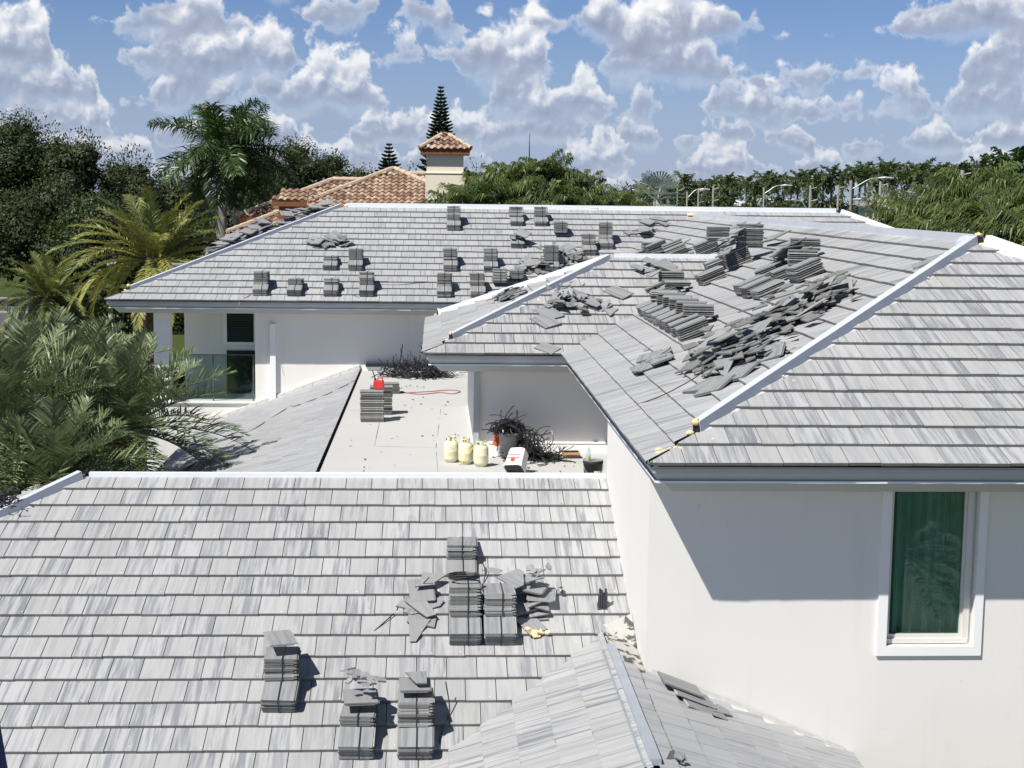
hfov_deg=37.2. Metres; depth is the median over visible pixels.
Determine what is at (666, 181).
silver palm
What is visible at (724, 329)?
loose tile
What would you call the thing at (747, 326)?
broken tile
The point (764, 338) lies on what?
loose tile
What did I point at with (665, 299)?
tile bundle
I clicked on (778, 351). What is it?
loose tile
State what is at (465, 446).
gas tank
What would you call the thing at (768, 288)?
tile bundle
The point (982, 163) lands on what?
palm tree
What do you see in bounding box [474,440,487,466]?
gas tank
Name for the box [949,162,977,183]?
palm tree
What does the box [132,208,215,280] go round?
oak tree
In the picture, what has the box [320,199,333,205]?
loose tile
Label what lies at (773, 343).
loose tile
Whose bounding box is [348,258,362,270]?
tile bundle
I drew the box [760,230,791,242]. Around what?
loose tile
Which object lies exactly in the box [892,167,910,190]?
palm tree
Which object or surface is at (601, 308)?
loose tile
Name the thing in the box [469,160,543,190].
areca palm
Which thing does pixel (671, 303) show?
tile bundle
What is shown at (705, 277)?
tile bundle
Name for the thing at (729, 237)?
broken tile
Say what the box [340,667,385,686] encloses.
tile shards
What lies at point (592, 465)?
black bucket
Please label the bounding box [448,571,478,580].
strap coil
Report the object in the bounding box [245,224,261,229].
loose tile
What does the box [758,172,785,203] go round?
palm tree
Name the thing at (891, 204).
areca palm
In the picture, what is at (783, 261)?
tile bundle
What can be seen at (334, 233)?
loose tile
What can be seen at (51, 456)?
date palm
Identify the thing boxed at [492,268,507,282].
tile bundle
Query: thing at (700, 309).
tile bundle
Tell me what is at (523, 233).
loose tile
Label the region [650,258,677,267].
broken tile
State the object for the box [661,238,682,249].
tile bundle
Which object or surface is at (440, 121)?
norfolk pine
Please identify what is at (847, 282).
loose tile
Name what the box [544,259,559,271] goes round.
tile bundle
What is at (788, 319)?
broken tile
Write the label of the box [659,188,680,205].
hedge tree
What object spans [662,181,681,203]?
palm tree
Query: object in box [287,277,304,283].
tile bundle
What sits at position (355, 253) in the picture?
tile bundle
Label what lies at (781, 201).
garden tree
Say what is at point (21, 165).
oak tree
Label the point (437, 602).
broken tile
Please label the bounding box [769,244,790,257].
broken tile
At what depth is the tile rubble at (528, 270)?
35.87 m
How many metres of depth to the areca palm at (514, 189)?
51.21 m
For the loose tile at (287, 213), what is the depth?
38.28 m
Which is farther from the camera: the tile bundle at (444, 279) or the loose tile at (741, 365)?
the tile bundle at (444, 279)
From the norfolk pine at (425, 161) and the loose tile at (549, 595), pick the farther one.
the norfolk pine at (425, 161)
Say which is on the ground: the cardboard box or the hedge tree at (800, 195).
the hedge tree at (800, 195)
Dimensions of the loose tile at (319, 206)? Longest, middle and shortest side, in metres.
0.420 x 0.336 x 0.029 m
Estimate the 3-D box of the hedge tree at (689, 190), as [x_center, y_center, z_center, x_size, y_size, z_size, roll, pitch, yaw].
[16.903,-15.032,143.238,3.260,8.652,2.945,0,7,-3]
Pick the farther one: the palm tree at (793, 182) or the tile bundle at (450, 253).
the palm tree at (793, 182)
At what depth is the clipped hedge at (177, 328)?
95.13 m
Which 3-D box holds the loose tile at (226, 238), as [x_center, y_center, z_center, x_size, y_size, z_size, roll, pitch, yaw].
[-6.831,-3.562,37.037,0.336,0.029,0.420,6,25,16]
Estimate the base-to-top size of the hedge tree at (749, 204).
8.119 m
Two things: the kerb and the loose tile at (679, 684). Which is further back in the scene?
the kerb
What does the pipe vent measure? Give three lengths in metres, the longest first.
0.190 x 0.190 x 0.110 m
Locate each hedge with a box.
[29,365,184,393]
[39,287,184,334]
[682,199,873,211]
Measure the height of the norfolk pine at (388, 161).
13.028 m
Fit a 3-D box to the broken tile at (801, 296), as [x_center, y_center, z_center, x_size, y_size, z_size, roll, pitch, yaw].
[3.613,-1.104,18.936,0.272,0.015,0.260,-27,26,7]
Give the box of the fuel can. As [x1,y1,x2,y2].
[372,370,383,388]
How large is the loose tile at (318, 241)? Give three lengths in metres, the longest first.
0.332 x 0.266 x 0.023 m
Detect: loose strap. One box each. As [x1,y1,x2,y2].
[374,577,429,630]
[439,682,449,742]
[479,557,485,586]
[642,366,711,402]
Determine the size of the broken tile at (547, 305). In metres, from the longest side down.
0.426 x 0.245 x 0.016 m
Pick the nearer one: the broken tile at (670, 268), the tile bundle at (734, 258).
the tile bundle at (734, 258)
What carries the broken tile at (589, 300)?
on the tile rubble at (569, 304)
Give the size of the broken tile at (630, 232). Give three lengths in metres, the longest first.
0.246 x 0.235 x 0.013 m
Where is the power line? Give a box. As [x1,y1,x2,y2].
[682,174,968,199]
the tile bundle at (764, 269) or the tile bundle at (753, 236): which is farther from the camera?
the tile bundle at (753, 236)
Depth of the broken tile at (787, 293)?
18.40 m
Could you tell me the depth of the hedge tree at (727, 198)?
128.46 m
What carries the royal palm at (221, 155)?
on the ground
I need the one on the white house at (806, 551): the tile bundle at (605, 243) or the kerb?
the tile bundle at (605, 243)
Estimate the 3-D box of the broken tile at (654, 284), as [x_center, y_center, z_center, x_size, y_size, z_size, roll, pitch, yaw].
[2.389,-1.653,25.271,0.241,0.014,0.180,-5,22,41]
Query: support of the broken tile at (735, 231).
on the tile bundle at (753, 236)
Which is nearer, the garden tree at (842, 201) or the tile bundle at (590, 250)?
the tile bundle at (590, 250)
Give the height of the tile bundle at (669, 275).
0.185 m
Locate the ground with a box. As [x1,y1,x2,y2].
[0,199,869,480]
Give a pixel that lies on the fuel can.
(378, 384)
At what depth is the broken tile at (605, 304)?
24.98 m
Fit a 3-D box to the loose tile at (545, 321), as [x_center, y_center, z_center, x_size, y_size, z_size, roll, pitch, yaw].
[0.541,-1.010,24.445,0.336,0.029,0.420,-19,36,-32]
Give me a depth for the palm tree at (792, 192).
184.62 m
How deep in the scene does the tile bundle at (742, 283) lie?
22.01 m
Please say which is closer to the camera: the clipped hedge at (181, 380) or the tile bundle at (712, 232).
the tile bundle at (712, 232)
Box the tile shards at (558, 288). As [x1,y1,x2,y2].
[545,281,584,298]
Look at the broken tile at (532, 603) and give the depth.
16.16 m
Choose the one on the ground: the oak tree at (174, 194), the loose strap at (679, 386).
the oak tree at (174, 194)
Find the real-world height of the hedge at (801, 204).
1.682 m
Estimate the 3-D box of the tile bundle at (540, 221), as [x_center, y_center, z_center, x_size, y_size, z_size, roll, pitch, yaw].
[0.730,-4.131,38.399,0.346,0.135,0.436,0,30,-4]
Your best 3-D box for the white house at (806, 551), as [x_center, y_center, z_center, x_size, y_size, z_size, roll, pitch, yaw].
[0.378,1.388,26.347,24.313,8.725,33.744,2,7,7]
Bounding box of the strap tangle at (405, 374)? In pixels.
[371,344,466,380]
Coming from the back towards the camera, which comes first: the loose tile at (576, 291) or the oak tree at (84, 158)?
the oak tree at (84, 158)
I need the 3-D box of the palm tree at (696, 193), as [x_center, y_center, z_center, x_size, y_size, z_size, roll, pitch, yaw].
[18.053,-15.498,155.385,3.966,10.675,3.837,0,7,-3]
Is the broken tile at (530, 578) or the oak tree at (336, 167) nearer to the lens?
the broken tile at (530, 578)
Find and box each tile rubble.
[311,235,347,247]
[493,287,520,301]
[515,258,561,274]
[536,242,589,271]
[547,294,602,310]
[675,320,799,376]
[724,283,825,333]
[771,270,862,308]
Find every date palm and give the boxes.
[0,319,140,493]
[0,393,170,498]
[1,304,191,472]
[20,328,256,490]
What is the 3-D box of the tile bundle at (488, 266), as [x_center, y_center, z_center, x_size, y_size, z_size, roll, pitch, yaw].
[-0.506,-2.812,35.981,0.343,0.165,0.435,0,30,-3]
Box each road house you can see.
[731,200,744,206]
[760,198,775,207]
[852,191,920,223]
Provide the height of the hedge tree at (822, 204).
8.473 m
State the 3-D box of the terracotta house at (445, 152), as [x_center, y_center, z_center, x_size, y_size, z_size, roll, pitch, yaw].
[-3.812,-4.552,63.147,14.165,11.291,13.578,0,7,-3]
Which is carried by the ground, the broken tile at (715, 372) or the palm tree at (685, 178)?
the palm tree at (685, 178)
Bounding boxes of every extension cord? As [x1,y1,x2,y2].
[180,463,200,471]
[182,380,354,469]
[400,390,459,394]
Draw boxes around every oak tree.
[0,104,77,307]
[0,170,90,320]
[27,184,140,288]
[37,125,128,213]
[96,143,172,283]
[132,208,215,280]
[153,171,215,251]
[199,190,261,255]
[229,152,283,206]
[255,132,331,204]
[312,147,355,182]
[347,162,374,176]
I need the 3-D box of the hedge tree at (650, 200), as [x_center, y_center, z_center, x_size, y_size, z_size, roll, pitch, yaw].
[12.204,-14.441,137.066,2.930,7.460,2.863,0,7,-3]
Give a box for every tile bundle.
[172,263,184,267]
[252,282,268,295]
[253,271,270,283]
[261,673,300,712]
[263,646,300,680]
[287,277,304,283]
[287,284,303,295]
[323,255,339,259]
[323,258,338,269]
[323,284,338,295]
[324,278,339,284]
[338,718,376,759]
[339,704,378,725]
[348,248,363,259]
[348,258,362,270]
[359,271,374,284]
[359,283,374,296]
[360,389,384,421]
[370,385,392,414]
[384,382,399,393]
[397,687,434,726]
[397,718,433,759]
[436,284,451,297]
[437,272,452,285]
[442,247,457,259]
[443,258,457,270]
[446,536,477,558]
[446,551,476,577]
[447,206,460,219]
[447,218,460,230]
[448,578,481,616]
[449,609,481,645]
[469,272,484,285]
[470,284,484,296]
[482,582,516,616]
[483,248,497,260]
[483,259,497,271]
[483,609,517,645]
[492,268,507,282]
[508,206,523,216]
[509,270,523,278]
[510,215,523,225]
[510,238,524,247]
[533,215,547,225]
[534,207,547,216]
[543,244,558,260]
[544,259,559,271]
[553,221,568,232]
[581,233,595,244]
[581,244,596,255]
[598,221,612,238]
[598,236,613,248]
[634,249,647,253]
[636,300,656,317]
[640,302,662,319]
[641,242,652,249]
[644,239,665,253]
[644,282,664,292]
[644,304,667,322]
[649,284,675,294]
[650,289,678,299]
[650,307,673,326]
[655,309,680,329]
[656,292,685,302]
[658,271,684,281]
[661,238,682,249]
[661,312,684,333]
[662,295,691,305]
[664,242,687,253]
[664,280,690,286]
[667,313,699,337]
[668,297,698,308]
[674,316,710,341]
[675,301,706,312]
[682,304,713,316]
[693,238,719,253]
[694,266,726,285]
[703,257,724,269]
[706,226,729,239]
[722,246,752,269]
[733,274,765,295]
[736,224,763,247]
[738,277,773,297]
[750,279,784,298]
[754,259,782,276]
[769,262,798,279]
[773,256,787,265]
[785,257,825,282]
[787,249,817,264]
[790,238,820,250]
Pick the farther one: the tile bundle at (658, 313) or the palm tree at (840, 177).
the palm tree at (840, 177)
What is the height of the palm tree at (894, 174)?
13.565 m
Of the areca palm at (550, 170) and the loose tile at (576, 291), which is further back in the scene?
the areca palm at (550, 170)
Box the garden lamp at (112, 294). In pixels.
[107,262,113,337]
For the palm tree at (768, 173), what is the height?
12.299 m
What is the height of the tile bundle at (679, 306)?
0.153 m
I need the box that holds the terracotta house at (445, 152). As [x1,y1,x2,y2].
[226,132,472,233]
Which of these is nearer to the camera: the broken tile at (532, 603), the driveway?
the broken tile at (532, 603)
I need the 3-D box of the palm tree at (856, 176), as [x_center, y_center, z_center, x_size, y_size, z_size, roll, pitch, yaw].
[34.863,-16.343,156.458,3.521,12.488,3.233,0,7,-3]
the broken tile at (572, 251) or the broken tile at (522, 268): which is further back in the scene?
the broken tile at (572, 251)
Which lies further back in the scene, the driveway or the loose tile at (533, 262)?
the driveway
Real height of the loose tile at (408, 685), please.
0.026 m
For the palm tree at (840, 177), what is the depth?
182.38 m
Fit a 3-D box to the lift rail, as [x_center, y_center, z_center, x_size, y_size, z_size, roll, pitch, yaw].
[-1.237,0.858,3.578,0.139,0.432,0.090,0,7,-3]
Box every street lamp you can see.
[686,188,709,206]
[763,184,791,207]
[849,176,893,211]
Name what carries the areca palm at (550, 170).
on the ground
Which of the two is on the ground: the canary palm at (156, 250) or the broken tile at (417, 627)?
the canary palm at (156, 250)
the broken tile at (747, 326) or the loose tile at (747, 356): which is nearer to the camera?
the loose tile at (747, 356)
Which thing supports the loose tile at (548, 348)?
on the white house at (806, 551)
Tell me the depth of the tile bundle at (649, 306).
23.31 m
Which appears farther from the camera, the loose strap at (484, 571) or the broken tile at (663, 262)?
the broken tile at (663, 262)
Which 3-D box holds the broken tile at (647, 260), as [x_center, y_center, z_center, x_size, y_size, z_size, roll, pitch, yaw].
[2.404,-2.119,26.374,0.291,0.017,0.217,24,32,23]
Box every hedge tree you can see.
[643,188,656,202]
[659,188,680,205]
[672,188,690,206]
[678,178,699,206]
[689,188,708,206]
[697,182,716,206]
[710,179,731,206]
[720,179,743,206]
[733,186,756,206]
[748,188,771,207]
[761,189,782,207]
[766,183,787,207]
[782,186,801,207]
[794,183,815,207]
[803,184,824,207]
[818,187,834,207]
[826,189,847,210]
[839,178,859,214]
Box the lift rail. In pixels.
[0,726,7,767]
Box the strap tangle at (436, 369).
[414,343,456,379]
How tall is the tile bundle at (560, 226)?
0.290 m
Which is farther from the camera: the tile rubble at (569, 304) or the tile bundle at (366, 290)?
the tile bundle at (366, 290)
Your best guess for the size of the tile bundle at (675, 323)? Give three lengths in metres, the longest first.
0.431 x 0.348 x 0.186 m
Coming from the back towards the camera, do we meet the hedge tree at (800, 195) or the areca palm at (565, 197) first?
the hedge tree at (800, 195)
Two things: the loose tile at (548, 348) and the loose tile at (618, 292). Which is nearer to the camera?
the loose tile at (548, 348)
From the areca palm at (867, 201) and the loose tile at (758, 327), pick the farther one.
the areca palm at (867, 201)
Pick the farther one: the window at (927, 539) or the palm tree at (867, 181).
the palm tree at (867, 181)
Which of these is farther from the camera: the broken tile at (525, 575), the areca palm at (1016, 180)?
the areca palm at (1016, 180)
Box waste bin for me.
[499,433,521,458]
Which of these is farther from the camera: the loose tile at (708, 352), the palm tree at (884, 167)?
the palm tree at (884, 167)
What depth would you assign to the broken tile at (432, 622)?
16.02 m
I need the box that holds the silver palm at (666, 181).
[633,170,684,206]
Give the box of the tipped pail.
[503,447,527,472]
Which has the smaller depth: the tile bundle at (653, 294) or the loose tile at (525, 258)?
the tile bundle at (653, 294)
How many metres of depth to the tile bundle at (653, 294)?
23.81 m
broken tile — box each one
[211,241,229,244]
[305,236,319,244]
[332,238,349,241]
[396,596,432,611]
[403,597,443,614]
[404,599,435,617]
[405,671,426,683]
[407,613,435,627]
[409,619,430,641]
[415,578,434,586]
[421,572,447,582]
[482,567,501,574]
[496,568,523,588]
[515,586,523,592]
[517,618,547,635]
[518,264,526,269]
[523,573,535,584]
[526,575,543,582]
[527,610,550,618]
[528,601,542,607]
[533,602,549,610]
[533,616,548,620]
[543,302,554,307]
[551,293,569,299]
[563,249,576,254]
[565,293,587,301]
[579,296,600,306]
[600,300,609,307]
[604,308,617,315]
[623,230,633,234]
[631,264,653,273]
[631,266,643,270]
[633,361,666,372]
[641,257,655,262]
[645,269,661,276]
[646,346,670,362]
[648,281,663,286]
[649,216,665,220]
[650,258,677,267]
[650,353,673,360]
[656,220,670,225]
[661,266,681,270]
[688,354,700,361]
[707,330,741,342]
[708,704,731,716]
[711,366,719,373]
[712,237,737,250]
[713,358,733,375]
[715,247,732,257]
[716,239,736,252]
[717,235,743,240]
[729,227,745,234]
[734,324,752,329]
[734,340,761,347]
[757,335,779,344]
[760,289,800,302]
[767,240,790,246]
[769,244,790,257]
[771,311,814,325]
[778,297,799,312]
[788,237,806,246]
[790,288,812,299]
[809,300,828,310]
[813,305,827,313]
[815,301,829,309]
[818,275,836,285]
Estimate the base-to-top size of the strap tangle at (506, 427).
0.379 m
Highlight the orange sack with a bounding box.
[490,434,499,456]
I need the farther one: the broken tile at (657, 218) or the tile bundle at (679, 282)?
the broken tile at (657, 218)
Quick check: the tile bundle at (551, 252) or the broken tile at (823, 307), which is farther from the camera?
the tile bundle at (551, 252)
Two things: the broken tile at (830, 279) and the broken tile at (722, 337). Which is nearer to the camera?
the broken tile at (722, 337)
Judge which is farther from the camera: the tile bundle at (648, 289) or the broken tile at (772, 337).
the tile bundle at (648, 289)
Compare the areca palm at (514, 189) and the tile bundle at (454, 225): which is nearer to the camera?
the tile bundle at (454, 225)
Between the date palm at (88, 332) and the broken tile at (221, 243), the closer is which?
the date palm at (88, 332)
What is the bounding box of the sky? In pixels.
[0,0,1023,205]
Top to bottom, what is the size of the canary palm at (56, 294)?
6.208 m
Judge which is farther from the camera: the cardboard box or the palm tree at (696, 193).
the palm tree at (696, 193)
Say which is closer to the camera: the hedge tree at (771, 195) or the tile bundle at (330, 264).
the tile bundle at (330, 264)
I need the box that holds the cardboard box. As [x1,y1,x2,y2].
[562,450,580,456]
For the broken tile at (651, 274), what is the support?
on the tile bundle at (669, 275)
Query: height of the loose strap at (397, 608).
0.455 m
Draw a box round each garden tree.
[464,155,484,172]
[692,191,720,206]
[725,188,762,206]
[762,190,796,207]
[798,195,831,207]
[836,195,865,214]
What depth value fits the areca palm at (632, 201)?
74.39 m
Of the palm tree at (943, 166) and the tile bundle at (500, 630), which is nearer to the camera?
the tile bundle at (500, 630)
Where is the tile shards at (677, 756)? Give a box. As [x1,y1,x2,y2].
[665,750,687,764]
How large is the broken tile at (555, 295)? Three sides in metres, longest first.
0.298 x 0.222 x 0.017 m
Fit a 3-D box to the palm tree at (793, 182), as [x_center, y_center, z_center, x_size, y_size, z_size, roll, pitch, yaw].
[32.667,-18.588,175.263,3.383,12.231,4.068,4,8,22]
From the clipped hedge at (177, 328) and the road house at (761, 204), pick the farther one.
the road house at (761, 204)
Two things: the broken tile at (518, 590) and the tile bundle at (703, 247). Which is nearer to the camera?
the broken tile at (518, 590)
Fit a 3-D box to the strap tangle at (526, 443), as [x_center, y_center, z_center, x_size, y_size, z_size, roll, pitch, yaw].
[0.222,0.872,23.731,0.830,0.596,0.806,6,9,38]
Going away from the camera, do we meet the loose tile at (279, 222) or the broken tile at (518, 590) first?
the broken tile at (518, 590)
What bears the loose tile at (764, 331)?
on the white house at (806, 551)
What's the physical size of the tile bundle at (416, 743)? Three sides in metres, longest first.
0.435 x 0.348 x 0.166 m
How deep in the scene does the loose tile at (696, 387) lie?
16.49 m
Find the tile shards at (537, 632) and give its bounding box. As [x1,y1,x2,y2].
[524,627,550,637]
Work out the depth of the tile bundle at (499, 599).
15.86 m
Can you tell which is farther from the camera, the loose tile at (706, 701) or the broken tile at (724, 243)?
the broken tile at (724, 243)
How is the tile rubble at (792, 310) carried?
on the broken tile
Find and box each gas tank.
[444,436,457,462]
[458,437,472,463]
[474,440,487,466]
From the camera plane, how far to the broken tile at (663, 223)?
38.55 m
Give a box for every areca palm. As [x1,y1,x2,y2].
[418,174,520,209]
[447,167,494,191]
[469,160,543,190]
[483,175,551,204]
[500,148,594,197]
[515,176,597,205]
[565,169,619,202]
[575,186,625,205]
[605,187,652,205]
[859,183,952,227]
[861,196,923,227]
[892,160,1019,227]
[892,194,1013,232]
[931,203,1023,237]
[932,184,1023,216]
[966,208,1023,245]
[971,167,1023,200]
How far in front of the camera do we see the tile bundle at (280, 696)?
14.73 m
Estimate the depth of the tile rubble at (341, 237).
36.84 m
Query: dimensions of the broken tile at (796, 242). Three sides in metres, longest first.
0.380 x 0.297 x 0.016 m
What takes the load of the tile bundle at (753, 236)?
on the tile bundle at (734, 258)
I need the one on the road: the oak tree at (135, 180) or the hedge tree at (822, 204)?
the oak tree at (135, 180)
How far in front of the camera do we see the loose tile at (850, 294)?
18.29 m
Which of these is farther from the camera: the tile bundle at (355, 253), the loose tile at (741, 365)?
the tile bundle at (355, 253)
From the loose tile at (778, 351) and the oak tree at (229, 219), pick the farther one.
the oak tree at (229, 219)
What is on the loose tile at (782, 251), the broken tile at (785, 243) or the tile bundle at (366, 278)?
the broken tile at (785, 243)
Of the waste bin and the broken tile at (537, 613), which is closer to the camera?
the broken tile at (537, 613)
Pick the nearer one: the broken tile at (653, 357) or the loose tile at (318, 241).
the broken tile at (653, 357)
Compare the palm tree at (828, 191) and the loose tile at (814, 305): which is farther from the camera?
the palm tree at (828, 191)
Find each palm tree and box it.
[618,186,642,199]
[644,176,674,204]
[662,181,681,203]
[666,170,704,206]
[678,181,710,206]
[698,178,717,194]
[705,172,743,203]
[705,175,734,195]
[734,172,762,199]
[737,177,771,205]
[749,169,775,195]
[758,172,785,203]
[767,172,792,195]
[779,172,802,197]
[782,169,810,198]
[793,167,824,198]
[793,169,829,201]
[813,174,829,197]
[814,163,848,207]
[831,169,847,196]
[835,164,870,203]
[842,165,871,207]
[853,161,877,207]
[857,161,904,196]
[874,156,904,194]
[877,162,905,185]
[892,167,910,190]
[897,157,945,191]
[897,162,920,186]
[919,162,956,187]
[942,159,975,180]
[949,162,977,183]
[962,156,992,176]
[969,145,1023,185]
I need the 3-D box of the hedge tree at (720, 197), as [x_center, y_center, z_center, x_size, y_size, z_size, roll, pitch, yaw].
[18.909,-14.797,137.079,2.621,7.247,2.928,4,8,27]
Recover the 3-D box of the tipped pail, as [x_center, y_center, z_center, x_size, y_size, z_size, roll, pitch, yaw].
[0.071,1.131,22.481,0.304,0.259,0.340,-3,49,24]
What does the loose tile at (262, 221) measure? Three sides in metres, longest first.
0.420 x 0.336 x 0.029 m
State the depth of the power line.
112.13 m
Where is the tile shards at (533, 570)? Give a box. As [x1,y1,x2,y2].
[526,562,551,577]
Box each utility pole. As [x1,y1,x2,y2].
[697,188,703,206]
[712,186,718,206]
[809,185,816,207]
[836,185,843,210]
[878,181,887,221]
[961,170,970,182]
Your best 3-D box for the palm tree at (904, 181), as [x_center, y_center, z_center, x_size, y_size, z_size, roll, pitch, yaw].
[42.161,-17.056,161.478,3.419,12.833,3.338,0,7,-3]
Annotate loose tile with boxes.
[221,234,240,240]
[237,234,250,240]
[239,228,257,234]
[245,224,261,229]
[245,231,261,235]
[253,218,271,223]
[257,223,273,228]
[263,629,297,646]
[276,220,287,223]
[279,210,293,216]
[307,205,324,209]
[310,238,324,243]
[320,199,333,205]
[326,230,341,243]
[343,688,379,705]
[399,677,431,692]
[408,578,435,601]
[513,228,531,237]
[516,595,537,615]
[518,255,530,263]
[521,581,548,594]
[524,259,541,267]
[526,587,555,601]
[529,313,560,328]
[534,307,564,318]
[534,341,560,354]
[557,254,565,263]
[559,243,576,251]
[572,289,590,307]
[586,301,611,311]
[603,285,633,299]
[636,227,651,232]
[636,349,660,363]
[638,218,655,224]
[649,352,674,365]
[657,671,703,698]
[671,687,715,708]
[680,696,726,719]
[682,375,722,393]
[693,330,736,356]
[693,374,735,396]
[698,327,732,344]
[699,349,724,365]
[718,345,760,360]
[722,335,770,356]
[724,362,759,381]
[729,221,746,229]
[730,361,758,369]
[734,344,773,362]
[739,318,772,339]
[742,348,775,364]
[746,327,771,339]
[754,342,785,363]
[758,308,779,318]
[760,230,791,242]
[768,341,781,344]
[772,245,803,257]
[789,298,825,322]
[828,291,852,305]
[833,277,852,293]
[912,256,937,267]
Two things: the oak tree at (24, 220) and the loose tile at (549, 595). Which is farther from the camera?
the oak tree at (24, 220)
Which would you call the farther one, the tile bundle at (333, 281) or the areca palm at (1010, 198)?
the areca palm at (1010, 198)
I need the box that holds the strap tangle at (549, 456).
[493,430,580,465]
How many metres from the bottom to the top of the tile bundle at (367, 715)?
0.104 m
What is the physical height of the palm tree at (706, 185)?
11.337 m
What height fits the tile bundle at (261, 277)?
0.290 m
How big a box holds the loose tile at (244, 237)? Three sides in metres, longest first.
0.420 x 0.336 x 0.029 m
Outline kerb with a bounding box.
[0,297,26,312]
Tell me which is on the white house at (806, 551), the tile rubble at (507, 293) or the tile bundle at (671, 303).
the tile rubble at (507, 293)
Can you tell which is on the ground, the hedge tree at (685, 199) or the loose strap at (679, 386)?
the hedge tree at (685, 199)
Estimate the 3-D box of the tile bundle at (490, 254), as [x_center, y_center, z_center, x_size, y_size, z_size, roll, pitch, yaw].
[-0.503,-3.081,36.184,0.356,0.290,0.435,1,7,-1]
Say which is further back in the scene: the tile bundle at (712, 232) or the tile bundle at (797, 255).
the tile bundle at (712, 232)
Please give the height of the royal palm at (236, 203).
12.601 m
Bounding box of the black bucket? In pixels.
[583,458,602,472]
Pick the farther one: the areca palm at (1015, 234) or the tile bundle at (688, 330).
the areca palm at (1015, 234)
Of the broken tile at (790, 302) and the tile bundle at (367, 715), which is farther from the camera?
the broken tile at (790, 302)
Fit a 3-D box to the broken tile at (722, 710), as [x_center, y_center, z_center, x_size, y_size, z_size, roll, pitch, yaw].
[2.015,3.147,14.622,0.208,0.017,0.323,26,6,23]
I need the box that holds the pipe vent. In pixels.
[597,588,607,609]
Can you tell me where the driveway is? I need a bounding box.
[0,313,26,334]
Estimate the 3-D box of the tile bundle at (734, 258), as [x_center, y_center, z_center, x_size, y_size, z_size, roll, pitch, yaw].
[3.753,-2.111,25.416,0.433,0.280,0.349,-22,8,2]
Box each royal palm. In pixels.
[146,97,286,245]
[176,102,309,225]
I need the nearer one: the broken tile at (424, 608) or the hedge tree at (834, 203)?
the broken tile at (424, 608)
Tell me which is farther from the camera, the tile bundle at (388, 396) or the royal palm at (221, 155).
the royal palm at (221, 155)
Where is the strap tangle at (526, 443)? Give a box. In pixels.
[500,421,550,460]
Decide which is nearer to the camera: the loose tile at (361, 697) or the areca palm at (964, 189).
the loose tile at (361, 697)
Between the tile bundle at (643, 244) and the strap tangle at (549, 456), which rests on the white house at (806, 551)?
the strap tangle at (549, 456)
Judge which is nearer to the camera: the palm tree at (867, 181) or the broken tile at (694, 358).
the broken tile at (694, 358)
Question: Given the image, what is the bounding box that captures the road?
[0,299,38,310]
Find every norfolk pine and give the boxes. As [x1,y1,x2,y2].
[375,143,401,171]
[416,155,426,170]
[421,85,454,170]
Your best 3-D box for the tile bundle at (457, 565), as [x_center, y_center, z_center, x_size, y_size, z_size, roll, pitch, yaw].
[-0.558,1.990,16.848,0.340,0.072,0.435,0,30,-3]
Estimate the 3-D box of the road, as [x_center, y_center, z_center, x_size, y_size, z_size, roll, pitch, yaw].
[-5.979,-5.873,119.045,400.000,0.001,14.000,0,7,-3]
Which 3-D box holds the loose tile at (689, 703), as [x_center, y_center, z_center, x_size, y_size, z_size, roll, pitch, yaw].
[1.819,3.081,14.560,0.420,0.029,0.336,22,6,-14]
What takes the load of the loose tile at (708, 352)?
on the tile rubble at (693, 365)
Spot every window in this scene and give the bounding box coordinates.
[223,313,254,393]
[875,492,988,655]
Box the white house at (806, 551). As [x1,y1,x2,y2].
[0,203,1023,767]
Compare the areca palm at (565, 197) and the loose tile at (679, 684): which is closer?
the loose tile at (679, 684)
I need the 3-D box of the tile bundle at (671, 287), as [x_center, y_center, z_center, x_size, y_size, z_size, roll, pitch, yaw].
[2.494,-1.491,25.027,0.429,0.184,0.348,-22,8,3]
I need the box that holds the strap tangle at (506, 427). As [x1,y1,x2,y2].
[481,406,538,436]
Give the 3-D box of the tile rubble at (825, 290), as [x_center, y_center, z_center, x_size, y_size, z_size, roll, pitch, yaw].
[3.731,-1.130,18.794,1.126,0.343,1.909,-22,8,0]
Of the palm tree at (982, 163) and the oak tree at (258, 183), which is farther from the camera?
the palm tree at (982, 163)
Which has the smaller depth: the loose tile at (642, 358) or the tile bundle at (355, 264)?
the loose tile at (642, 358)
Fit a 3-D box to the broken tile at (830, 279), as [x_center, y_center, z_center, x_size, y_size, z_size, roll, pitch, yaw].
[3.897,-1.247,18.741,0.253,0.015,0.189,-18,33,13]
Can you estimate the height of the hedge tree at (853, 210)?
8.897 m
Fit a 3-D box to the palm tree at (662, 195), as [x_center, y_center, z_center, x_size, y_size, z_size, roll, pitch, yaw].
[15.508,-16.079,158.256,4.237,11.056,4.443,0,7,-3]
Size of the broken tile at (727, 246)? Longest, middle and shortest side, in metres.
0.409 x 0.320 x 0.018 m
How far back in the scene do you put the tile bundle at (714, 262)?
25.87 m
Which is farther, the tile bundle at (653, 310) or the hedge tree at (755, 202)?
the hedge tree at (755, 202)
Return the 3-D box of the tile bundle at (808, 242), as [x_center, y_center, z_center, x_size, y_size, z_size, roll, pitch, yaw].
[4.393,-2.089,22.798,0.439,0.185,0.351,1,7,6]
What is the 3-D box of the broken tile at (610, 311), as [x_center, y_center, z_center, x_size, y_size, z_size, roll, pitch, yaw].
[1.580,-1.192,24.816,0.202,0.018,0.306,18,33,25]
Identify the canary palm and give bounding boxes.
[0,250,113,338]
[45,186,230,390]

